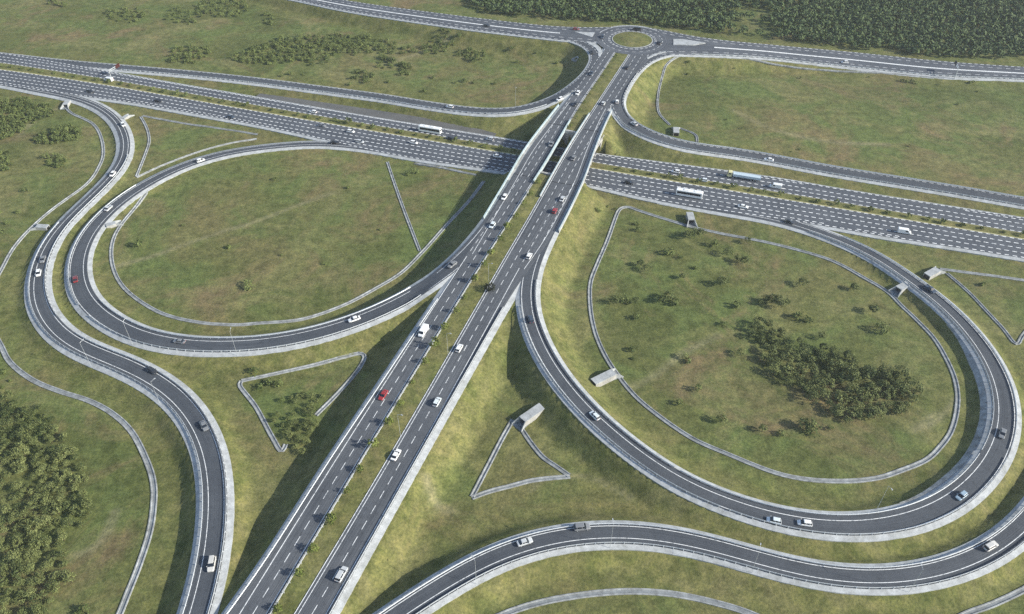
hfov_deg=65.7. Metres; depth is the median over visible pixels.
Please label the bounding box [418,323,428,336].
delivery van
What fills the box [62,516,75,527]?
tree
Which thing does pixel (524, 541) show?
sedan car
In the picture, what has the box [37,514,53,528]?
tree
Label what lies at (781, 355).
tree
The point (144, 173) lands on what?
drainage channel
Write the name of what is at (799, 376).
tree
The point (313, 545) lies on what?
shrub
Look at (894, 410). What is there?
tree
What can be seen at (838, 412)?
tree
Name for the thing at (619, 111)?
ramp
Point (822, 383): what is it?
tree
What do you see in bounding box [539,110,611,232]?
overpass bridge
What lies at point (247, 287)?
bush
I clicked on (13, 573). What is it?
tree
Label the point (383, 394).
sedan car
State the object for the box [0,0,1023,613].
ground
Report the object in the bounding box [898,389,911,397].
tree
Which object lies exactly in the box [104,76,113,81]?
delivery van
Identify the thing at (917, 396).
tree
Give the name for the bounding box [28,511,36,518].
tree
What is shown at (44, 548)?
tree
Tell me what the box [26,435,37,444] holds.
tree
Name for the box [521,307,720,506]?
guardrail
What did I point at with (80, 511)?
tree
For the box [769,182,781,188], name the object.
delivery van
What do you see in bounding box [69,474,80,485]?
tree
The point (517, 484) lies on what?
drainage channel
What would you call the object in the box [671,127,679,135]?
box culvert
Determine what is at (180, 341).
sedan car
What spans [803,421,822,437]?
bush
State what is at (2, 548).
tree
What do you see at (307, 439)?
tree
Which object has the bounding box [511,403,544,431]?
box culvert
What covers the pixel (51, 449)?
tree
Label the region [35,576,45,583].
tree
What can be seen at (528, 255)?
hatchback car
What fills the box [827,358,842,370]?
tree
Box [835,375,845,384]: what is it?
tree
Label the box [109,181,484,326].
drainage channel
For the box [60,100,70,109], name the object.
box culvert
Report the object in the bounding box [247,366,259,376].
bush
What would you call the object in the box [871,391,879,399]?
tree
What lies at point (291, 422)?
tree
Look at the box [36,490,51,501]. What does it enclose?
tree
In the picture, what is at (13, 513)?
tree
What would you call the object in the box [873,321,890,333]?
bush
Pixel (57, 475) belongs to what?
tree
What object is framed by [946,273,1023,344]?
drainage channel
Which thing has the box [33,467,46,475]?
tree
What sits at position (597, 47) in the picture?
traffic island
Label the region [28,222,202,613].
guardrail
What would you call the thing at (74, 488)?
tree
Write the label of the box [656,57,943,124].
drainage channel
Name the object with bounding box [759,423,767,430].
tree
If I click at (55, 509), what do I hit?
tree
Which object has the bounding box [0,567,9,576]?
tree
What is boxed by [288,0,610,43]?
dual road
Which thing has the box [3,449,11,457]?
tree
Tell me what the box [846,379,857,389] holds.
tree
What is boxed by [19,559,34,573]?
tree
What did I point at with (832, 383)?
tree
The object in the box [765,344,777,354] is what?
tree
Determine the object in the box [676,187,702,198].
bus
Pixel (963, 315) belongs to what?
guardrail
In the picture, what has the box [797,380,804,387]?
tree
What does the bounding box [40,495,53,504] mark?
tree
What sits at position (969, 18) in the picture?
forest
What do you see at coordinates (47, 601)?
tree
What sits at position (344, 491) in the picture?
shrub
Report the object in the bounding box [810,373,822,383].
tree
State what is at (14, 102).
scrub
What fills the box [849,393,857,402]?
tree
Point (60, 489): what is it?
tree
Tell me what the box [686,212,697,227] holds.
box culvert
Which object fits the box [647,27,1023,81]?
dual road
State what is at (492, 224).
hatchback car
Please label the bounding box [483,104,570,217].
overpass bridge
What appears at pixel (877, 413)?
tree
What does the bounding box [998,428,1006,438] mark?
sedan car
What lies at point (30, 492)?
tree
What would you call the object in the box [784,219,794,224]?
sedan car
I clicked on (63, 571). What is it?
tree
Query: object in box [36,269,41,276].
hatchback car
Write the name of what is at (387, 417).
guardrail
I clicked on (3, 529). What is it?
tree
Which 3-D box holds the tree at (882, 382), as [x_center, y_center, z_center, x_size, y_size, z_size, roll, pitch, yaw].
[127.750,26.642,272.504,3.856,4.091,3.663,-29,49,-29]
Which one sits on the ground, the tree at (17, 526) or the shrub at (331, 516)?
the tree at (17, 526)
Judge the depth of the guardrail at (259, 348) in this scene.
285.64 m
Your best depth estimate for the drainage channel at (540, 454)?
251.68 m
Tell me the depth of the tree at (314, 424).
259.46 m
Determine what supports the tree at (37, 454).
on the ground
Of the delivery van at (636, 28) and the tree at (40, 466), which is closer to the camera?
the tree at (40, 466)
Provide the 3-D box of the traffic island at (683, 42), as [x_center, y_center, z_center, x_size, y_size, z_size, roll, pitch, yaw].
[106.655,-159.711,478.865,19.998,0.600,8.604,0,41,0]
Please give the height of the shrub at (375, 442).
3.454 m
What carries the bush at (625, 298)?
on the ground
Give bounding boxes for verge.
[257,93,495,135]
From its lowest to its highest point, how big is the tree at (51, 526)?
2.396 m
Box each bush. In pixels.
[51,129,59,136]
[77,603,89,613]
[133,239,141,246]
[243,280,253,289]
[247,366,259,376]
[253,383,263,389]
[265,377,273,385]
[274,379,283,386]
[616,293,629,302]
[663,248,674,254]
[669,298,679,306]
[710,238,718,246]
[731,300,742,308]
[791,312,803,319]
[800,315,812,322]
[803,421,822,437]
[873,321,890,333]
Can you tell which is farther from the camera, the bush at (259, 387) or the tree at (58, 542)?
the bush at (259, 387)
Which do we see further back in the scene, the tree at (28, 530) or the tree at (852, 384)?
the tree at (852, 384)
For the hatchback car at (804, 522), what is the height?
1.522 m
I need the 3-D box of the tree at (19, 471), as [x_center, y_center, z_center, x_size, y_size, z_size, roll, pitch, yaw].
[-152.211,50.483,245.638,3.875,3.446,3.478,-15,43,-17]
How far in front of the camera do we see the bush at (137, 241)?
333.39 m
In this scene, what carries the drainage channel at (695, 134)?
on the ground
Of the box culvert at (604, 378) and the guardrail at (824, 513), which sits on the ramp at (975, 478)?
the guardrail at (824, 513)
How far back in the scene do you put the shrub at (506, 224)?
328.11 m
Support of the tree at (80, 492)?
on the ground
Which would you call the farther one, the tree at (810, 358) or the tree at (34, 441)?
the tree at (810, 358)
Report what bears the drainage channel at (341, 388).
on the ground
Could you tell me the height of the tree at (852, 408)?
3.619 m
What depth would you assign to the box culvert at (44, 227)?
344.18 m
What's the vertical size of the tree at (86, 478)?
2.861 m
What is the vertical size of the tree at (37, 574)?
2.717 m
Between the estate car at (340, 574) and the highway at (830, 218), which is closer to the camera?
the estate car at (340, 574)
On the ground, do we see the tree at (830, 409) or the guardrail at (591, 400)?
the tree at (830, 409)
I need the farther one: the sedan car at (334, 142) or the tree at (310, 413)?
the sedan car at (334, 142)
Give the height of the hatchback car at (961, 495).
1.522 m
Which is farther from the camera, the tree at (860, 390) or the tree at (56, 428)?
the tree at (860, 390)
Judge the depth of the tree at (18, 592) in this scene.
213.68 m
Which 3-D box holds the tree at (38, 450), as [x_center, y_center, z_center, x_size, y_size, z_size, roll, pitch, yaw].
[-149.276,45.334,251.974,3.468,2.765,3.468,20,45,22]
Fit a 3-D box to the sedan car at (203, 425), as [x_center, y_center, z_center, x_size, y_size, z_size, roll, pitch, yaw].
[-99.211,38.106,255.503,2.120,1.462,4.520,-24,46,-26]
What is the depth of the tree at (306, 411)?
263.94 m
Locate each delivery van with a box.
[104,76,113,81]
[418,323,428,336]
[632,26,640,30]
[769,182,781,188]
[897,227,910,234]
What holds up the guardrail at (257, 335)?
on the ramp at (86, 292)
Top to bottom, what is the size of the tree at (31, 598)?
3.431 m
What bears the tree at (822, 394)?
on the ground
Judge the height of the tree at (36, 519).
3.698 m
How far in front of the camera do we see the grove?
283.05 m
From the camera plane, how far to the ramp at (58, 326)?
270.20 m
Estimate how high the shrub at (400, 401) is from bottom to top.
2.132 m
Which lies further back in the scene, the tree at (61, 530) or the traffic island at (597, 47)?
the traffic island at (597, 47)
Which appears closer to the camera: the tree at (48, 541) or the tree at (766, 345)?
the tree at (48, 541)
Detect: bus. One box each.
[418,124,441,133]
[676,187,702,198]
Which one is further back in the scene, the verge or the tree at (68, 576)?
the verge
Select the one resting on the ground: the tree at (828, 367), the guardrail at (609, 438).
the tree at (828, 367)
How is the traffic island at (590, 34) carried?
on the dual road at (535, 31)
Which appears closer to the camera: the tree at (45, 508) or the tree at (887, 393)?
the tree at (45, 508)
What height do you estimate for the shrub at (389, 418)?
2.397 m
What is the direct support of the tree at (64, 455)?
on the ground
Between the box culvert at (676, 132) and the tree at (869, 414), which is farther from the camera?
the box culvert at (676, 132)
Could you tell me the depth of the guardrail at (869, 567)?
220.83 m
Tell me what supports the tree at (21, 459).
on the ground
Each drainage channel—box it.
[0,107,104,274]
[0,339,157,613]
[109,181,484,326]
[135,116,150,175]
[136,138,256,177]
[142,115,257,134]
[238,380,287,451]
[241,352,366,415]
[386,161,420,250]
[414,162,475,175]
[470,419,513,496]
[471,474,569,499]
[496,588,758,613]
[515,422,569,476]
[588,206,960,483]
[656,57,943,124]
[680,128,698,141]
[940,268,1023,281]
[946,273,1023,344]
[959,586,1023,613]
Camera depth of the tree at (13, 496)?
237.78 m
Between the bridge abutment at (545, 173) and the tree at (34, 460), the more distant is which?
the bridge abutment at (545, 173)
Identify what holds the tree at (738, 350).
on the ground
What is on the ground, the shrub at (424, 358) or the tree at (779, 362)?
the tree at (779, 362)
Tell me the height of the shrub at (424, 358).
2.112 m
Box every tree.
[0,515,6,526]
[0,523,8,532]
[0,546,8,552]
[0,560,9,569]
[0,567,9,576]
[0,576,7,587]
[0,601,6,613]
[1,455,11,463]
[1,470,11,478]
[1,504,11,513]
[2,588,12,596]
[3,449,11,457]
[3,548,22,564]
[3,595,12,604]
[5,514,16,524]
[7,449,18,459]
[8,459,16,467]
[8,494,18,501]
[9,509,18,517]
[9,532,23,542]
[10,556,25,570]
[10,567,22,577]
[11,441,26,452]
[11,480,22,489]
[11,523,21,531]
[12,537,22,548]
[12,575,26,585]
[12,591,26,605]
[13,465,25,473]
[13,501,21,510]
[13,589,23,599]
[14,490,23,499]
[15,509,30,520]
[16,456,25,464]
[17,447,29,456]
[17,606,28,613]
[18,518,31,526]
[19,432,30,442]
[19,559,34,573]
[20,545,28,552]
[21,562,34,574]
[21,588,37,599]
[23,549,36,560]
[23,576,37,587]
[24,500,37,512]
[24,520,41,535]
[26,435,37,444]
[27,488,34,494]
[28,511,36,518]
[28,539,43,550]
[28,594,39,604]
[28,602,44,612]
[29,493,42,503]
[29,530,44,542]
[30,453,39,459]
[30,458,40,466]
[30,550,41,559]
[31,515,42,527]
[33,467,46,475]
[34,426,46,434]
[35,484,44,492]
[35,569,43,576]
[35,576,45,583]
[36,444,46,453]
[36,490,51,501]
[37,463,46,469]
[37,503,45,509]
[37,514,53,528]
[38,535,51,546]
[38,589,49,600]
[39,561,49,571]
[39,605,47,613]
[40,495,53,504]
[41,504,52,514]
[42,545,49,550]
[43,524,53,532]
[43,559,53,568]
[43,578,59,591]
[44,481,54,491]
[45,550,58,560]
[45,596,53,604]
[46,444,55,452]
[47,424,58,434]
[47,436,55,442]
[47,583,60,593]
[48,571,59,580]
[50,463,57,471]
[51,486,58,492]
[51,498,61,507]
[52,458,60,463]
[52,505,62,514]
[53,444,69,455]
[53,469,67,481]
[53,493,65,502]
[53,528,63,535]
[53,540,63,548]
[54,476,64,485]
[54,517,61,524]
[56,449,69,461]
[56,486,65,494]
[56,549,67,557]
[56,568,69,581]
[57,532,67,540]
[59,501,69,511]
[59,559,67,567]
[61,459,70,466]
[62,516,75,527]
[62,572,75,584]
[66,445,77,453]
[68,504,81,514]
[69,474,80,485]
[70,483,79,490]
[71,454,78,459]
[75,461,86,470]
[76,507,85,516]
[77,495,89,503]
[78,489,87,497]
[80,497,91,508]
[81,475,88,482]
[83,509,92,517]
[285,419,294,426]
[295,434,303,441]
[298,447,305,453]
[301,438,310,444]
[302,405,311,413]
[306,409,315,416]
[307,391,316,398]
[310,419,319,427]
[484,282,494,291]
[716,412,727,422]
[735,347,745,355]
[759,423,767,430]
[760,354,767,360]
[761,343,771,350]
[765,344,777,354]
[766,353,778,363]
[766,363,781,375]
[772,357,781,364]
[779,352,787,360]
[780,365,793,375]
[783,376,792,385]
[784,354,793,362]
[785,348,795,355]
[791,352,800,360]
[793,369,805,379]
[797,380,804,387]
[797,418,809,427]
[800,363,808,372]
[802,385,811,390]
[803,417,816,430]
[804,390,821,402]
[806,353,815,362]
[807,380,818,390]
[808,364,819,373]
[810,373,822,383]
[814,373,828,386]
[818,390,831,400]
[823,372,830,378]
[825,379,835,388]
[825,399,835,406]
[826,366,833,372]
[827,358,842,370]
[829,405,836,413]
[832,407,843,416]
[833,392,844,401]
[833,402,846,412]
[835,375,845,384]
[839,370,849,378]
[842,361,855,373]
[842,391,852,400]
[843,415,853,423]
[845,386,854,393]
[845,405,860,416]
[846,369,861,382]
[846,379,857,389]
[849,366,859,374]
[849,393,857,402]
[852,401,864,409]
[852,409,862,419]
[855,387,869,399]
[860,374,870,381]
[861,398,872,407]
[862,407,875,417]
[864,383,877,391]
[865,393,873,401]
[869,405,884,419]
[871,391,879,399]
[876,400,885,407]
[879,379,888,387]
[880,390,891,399]
[883,399,893,409]
[886,386,897,394]
[891,406,900,414]
[893,401,906,409]
[895,379,910,393]
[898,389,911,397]
[899,406,908,412]
[904,400,911,406]
[907,394,918,402]
[911,388,924,397]
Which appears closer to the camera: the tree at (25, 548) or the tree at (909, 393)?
the tree at (25, 548)
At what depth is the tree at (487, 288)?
299.75 m
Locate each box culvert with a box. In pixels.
[30,224,49,230]
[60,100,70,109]
[105,220,123,227]
[121,114,134,119]
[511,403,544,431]
[591,368,623,386]
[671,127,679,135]
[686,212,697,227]
[888,281,909,297]
[922,266,945,279]
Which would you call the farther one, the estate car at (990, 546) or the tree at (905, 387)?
the tree at (905, 387)
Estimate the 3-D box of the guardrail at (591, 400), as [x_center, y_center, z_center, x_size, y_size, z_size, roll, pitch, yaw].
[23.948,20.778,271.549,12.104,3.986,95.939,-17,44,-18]
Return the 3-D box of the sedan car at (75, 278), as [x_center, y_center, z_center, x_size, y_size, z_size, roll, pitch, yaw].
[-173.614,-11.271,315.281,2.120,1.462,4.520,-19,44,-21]
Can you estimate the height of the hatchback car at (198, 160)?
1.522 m
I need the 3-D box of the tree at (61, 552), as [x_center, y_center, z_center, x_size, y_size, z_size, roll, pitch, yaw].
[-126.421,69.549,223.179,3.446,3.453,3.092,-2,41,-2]
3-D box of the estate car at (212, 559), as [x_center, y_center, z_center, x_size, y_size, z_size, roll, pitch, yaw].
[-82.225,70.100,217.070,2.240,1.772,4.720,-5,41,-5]
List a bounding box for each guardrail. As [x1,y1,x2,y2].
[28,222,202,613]
[45,155,128,313]
[68,185,135,304]
[75,332,226,613]
[89,294,420,351]
[99,287,409,338]
[121,69,546,113]
[226,298,437,613]
[270,191,528,613]
[329,306,503,613]
[379,507,1023,613]
[416,541,1023,613]
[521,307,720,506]
[535,279,673,466]
[617,116,1022,205]
[623,73,1022,196]
[680,453,979,515]
[692,54,1023,79]
[728,458,1006,535]
[809,231,993,449]
[843,236,1017,448]
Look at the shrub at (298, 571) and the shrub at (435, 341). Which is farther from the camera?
the shrub at (435, 341)
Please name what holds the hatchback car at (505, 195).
on the road at (264, 590)
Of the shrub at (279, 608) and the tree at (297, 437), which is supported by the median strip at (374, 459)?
the shrub at (279, 608)
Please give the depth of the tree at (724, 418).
259.76 m
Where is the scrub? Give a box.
[0,0,978,264]
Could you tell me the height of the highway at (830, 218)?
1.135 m
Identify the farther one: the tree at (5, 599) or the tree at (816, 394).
the tree at (816, 394)
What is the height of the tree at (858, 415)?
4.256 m
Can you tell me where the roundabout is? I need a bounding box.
[596,25,668,54]
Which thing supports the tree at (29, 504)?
on the ground
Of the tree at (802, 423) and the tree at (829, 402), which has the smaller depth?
the tree at (802, 423)
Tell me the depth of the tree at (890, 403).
264.81 m
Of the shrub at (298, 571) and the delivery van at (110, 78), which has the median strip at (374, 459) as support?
the shrub at (298, 571)
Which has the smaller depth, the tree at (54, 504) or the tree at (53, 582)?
the tree at (53, 582)
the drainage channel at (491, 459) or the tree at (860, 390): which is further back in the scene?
the tree at (860, 390)
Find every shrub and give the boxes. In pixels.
[273,602,282,612]
[293,568,303,576]
[307,542,319,551]
[325,512,336,524]
[343,486,350,493]
[355,464,363,472]
[366,437,378,447]
[383,416,393,425]
[396,399,404,405]
[422,356,429,363]
[429,336,440,346]
[440,322,448,329]
[471,274,478,280]
[481,258,487,265]
[503,222,512,228]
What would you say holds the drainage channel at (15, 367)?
on the ground
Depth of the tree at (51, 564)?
220.77 m
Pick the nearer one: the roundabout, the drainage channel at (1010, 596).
the drainage channel at (1010, 596)
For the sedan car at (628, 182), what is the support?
on the highway at (830, 218)
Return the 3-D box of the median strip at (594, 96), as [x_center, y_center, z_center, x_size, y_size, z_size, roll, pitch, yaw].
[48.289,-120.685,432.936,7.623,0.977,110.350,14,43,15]
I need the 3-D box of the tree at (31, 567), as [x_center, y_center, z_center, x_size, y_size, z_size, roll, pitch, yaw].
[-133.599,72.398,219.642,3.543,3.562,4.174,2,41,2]
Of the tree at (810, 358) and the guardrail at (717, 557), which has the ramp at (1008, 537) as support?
the guardrail at (717, 557)
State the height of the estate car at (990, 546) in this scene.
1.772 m
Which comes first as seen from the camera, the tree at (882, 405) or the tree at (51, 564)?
the tree at (51, 564)
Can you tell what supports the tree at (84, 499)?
on the ground
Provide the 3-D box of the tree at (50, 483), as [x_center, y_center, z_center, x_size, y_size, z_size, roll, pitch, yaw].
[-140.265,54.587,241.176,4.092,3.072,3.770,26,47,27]
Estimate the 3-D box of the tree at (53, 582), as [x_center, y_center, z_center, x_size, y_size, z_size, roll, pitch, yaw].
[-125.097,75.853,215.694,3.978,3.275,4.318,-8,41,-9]
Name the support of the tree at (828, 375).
on the ground
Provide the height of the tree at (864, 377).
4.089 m
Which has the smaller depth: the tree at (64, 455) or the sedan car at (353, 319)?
the tree at (64, 455)
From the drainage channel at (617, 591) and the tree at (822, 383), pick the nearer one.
the drainage channel at (617, 591)
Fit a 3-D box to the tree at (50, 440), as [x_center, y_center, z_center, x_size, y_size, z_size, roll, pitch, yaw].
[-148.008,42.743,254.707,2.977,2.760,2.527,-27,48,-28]
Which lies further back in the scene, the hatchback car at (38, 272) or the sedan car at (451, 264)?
the hatchback car at (38, 272)
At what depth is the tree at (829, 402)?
265.50 m
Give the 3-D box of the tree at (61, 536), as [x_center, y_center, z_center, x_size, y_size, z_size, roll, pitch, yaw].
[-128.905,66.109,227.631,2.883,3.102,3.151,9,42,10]
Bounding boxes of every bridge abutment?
[540,171,585,182]
[562,129,602,147]
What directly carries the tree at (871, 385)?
on the ground
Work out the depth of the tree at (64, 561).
220.71 m
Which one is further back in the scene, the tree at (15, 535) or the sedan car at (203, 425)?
the sedan car at (203, 425)
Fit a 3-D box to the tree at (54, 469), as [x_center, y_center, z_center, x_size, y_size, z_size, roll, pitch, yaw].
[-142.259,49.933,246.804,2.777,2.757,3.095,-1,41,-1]
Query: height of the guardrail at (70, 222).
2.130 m
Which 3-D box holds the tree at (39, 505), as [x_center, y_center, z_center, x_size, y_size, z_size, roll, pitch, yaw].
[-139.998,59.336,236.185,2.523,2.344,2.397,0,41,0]
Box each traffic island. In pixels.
[574,31,594,36]
[586,42,601,55]
[647,51,665,58]
[673,39,705,45]
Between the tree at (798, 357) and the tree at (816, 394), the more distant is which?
the tree at (798, 357)
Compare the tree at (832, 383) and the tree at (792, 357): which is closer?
the tree at (832, 383)
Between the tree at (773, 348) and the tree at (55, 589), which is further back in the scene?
the tree at (773, 348)
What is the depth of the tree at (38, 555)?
223.03 m
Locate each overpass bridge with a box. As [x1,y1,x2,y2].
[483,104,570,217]
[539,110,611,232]
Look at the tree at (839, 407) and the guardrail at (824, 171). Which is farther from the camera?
the guardrail at (824, 171)
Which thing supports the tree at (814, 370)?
on the ground
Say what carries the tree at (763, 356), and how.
on the ground
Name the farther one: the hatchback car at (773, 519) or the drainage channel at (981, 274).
the drainage channel at (981, 274)
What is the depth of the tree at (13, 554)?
221.82 m
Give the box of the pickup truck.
[924,284,935,293]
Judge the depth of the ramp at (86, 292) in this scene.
302.31 m
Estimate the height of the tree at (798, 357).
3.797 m
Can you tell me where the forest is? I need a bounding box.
[469,0,1023,57]
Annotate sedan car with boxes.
[39,255,45,262]
[72,275,77,282]
[104,205,112,210]
[146,366,157,374]
[173,338,185,343]
[199,420,208,430]
[330,140,338,143]
[348,315,360,322]
[378,389,387,400]
[390,449,400,460]
[447,261,456,267]
[516,537,532,546]
[624,180,633,184]
[738,204,747,208]
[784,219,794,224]
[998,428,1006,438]
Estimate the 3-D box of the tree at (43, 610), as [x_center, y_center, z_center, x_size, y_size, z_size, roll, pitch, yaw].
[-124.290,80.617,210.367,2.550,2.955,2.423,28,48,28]
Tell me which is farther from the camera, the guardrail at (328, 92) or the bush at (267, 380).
the guardrail at (328, 92)
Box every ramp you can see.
[0,41,599,116]
[0,85,234,613]
[64,141,514,356]
[372,497,1023,613]
[515,180,1021,541]
[611,51,1023,208]
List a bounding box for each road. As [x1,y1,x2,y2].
[221,48,615,613]
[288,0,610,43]
[294,53,652,613]
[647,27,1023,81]
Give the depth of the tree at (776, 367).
276.80 m
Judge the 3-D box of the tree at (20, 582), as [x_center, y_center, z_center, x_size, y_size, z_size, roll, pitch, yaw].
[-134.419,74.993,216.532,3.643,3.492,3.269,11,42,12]
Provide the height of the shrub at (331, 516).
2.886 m
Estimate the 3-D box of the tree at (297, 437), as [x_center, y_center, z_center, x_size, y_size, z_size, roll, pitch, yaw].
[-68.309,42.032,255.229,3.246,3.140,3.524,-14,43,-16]
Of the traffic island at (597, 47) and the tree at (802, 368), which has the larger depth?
the traffic island at (597, 47)
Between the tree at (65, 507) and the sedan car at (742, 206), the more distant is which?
the sedan car at (742, 206)
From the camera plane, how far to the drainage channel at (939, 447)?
273.83 m
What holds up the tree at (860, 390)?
on the ground
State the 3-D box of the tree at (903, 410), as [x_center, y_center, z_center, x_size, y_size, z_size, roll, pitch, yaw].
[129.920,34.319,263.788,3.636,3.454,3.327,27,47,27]
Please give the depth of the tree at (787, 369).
275.95 m
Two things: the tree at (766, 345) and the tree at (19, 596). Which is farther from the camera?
the tree at (766, 345)
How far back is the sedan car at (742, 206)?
354.91 m
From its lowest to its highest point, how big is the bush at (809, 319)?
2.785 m
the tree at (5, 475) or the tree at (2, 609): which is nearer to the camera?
the tree at (2, 609)
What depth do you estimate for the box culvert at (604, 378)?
274.80 m
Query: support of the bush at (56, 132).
on the ground
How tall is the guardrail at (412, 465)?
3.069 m
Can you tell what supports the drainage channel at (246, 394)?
on the ground
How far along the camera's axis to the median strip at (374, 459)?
254.54 m
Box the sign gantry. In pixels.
[108,63,119,75]
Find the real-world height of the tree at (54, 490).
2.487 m
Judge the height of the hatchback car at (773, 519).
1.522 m
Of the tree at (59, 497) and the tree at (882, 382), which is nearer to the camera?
the tree at (59, 497)
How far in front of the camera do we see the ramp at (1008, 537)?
219.34 m
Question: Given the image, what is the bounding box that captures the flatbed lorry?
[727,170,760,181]
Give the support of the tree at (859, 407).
on the ground
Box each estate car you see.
[206,555,216,571]
[334,566,347,582]
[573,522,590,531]
[982,540,998,551]
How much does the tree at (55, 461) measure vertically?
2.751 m
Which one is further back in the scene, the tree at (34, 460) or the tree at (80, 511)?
the tree at (34, 460)
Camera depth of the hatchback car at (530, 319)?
287.45 m
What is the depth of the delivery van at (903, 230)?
339.60 m
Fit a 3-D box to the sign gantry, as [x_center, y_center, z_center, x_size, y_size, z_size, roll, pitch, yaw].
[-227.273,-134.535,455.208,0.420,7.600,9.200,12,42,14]
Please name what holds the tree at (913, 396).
on the ground
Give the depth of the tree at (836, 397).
267.34 m
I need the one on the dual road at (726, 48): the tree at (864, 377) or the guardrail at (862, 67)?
the guardrail at (862, 67)
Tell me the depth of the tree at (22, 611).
209.66 m
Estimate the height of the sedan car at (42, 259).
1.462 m
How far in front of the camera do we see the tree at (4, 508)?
234.30 m
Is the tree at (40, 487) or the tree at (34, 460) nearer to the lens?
the tree at (40, 487)
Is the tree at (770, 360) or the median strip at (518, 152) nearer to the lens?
the tree at (770, 360)
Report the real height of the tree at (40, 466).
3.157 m
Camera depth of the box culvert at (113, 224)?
346.10 m
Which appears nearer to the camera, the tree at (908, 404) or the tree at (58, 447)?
the tree at (58, 447)
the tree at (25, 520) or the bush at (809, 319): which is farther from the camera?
the bush at (809, 319)
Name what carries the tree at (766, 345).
on the ground
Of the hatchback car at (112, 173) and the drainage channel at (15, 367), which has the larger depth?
the hatchback car at (112, 173)
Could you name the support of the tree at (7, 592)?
on the ground
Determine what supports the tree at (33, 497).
on the ground
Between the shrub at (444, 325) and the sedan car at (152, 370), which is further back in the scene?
the shrub at (444, 325)
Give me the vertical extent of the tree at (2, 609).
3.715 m
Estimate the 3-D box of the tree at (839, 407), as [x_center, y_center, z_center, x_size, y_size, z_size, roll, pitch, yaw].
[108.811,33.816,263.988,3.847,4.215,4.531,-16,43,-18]
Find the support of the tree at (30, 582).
on the ground
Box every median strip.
[0,63,1023,237]
[272,174,549,613]
[566,52,627,130]
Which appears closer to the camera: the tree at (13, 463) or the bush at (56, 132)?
the tree at (13, 463)
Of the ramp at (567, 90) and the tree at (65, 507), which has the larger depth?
the ramp at (567, 90)
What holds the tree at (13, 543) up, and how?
on the ground
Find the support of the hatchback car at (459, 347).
on the road at (533, 237)
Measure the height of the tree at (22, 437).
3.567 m
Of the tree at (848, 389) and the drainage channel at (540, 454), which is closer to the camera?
the drainage channel at (540, 454)
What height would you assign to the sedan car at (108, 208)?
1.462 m
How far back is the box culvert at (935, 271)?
319.85 m
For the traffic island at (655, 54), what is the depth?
464.65 m
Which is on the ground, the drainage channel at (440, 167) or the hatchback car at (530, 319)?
the drainage channel at (440, 167)
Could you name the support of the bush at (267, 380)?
on the ground
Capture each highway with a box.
[0,53,1023,232]
[0,69,1023,261]
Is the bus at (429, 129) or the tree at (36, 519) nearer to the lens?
the tree at (36, 519)
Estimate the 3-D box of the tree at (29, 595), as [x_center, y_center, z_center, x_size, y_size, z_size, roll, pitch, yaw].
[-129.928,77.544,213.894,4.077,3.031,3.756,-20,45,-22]
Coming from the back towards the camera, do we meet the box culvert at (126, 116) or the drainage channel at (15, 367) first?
the box culvert at (126, 116)
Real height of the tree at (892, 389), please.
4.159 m
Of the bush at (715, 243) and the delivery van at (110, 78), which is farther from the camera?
the delivery van at (110, 78)
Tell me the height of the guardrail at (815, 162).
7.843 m
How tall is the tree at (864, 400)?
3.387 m
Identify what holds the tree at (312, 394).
on the ground
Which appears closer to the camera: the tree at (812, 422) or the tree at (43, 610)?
the tree at (43, 610)
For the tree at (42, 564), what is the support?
on the ground
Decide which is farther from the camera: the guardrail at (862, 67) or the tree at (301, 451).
the guardrail at (862, 67)
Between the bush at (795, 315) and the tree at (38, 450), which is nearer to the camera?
the tree at (38, 450)
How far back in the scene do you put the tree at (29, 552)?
222.26 m
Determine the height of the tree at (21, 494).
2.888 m
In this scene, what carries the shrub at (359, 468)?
on the median strip at (374, 459)
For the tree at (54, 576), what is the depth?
217.91 m
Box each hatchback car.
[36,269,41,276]
[109,171,115,176]
[196,158,204,162]
[432,397,440,406]
[455,344,462,352]
[489,221,495,227]
[501,193,507,199]
[526,253,531,258]
[528,315,533,322]
[589,411,600,420]
[671,169,679,173]
[766,516,781,523]
[797,519,812,526]
[955,490,967,500]
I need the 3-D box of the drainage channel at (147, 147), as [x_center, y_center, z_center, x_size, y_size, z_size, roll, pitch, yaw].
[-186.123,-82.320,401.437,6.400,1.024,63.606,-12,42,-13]
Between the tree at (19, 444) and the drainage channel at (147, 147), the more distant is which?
the drainage channel at (147, 147)
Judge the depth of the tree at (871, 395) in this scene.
267.14 m
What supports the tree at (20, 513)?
on the ground
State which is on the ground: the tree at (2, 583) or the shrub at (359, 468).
the tree at (2, 583)
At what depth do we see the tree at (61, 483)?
241.72 m
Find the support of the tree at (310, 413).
on the ground
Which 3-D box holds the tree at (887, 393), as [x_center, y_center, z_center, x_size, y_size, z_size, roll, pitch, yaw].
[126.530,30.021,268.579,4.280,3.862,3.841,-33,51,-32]
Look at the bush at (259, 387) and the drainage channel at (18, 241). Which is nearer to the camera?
the bush at (259, 387)
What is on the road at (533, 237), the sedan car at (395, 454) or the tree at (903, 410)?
the sedan car at (395, 454)
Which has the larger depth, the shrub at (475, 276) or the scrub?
the scrub
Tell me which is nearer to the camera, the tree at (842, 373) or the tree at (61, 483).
the tree at (61, 483)

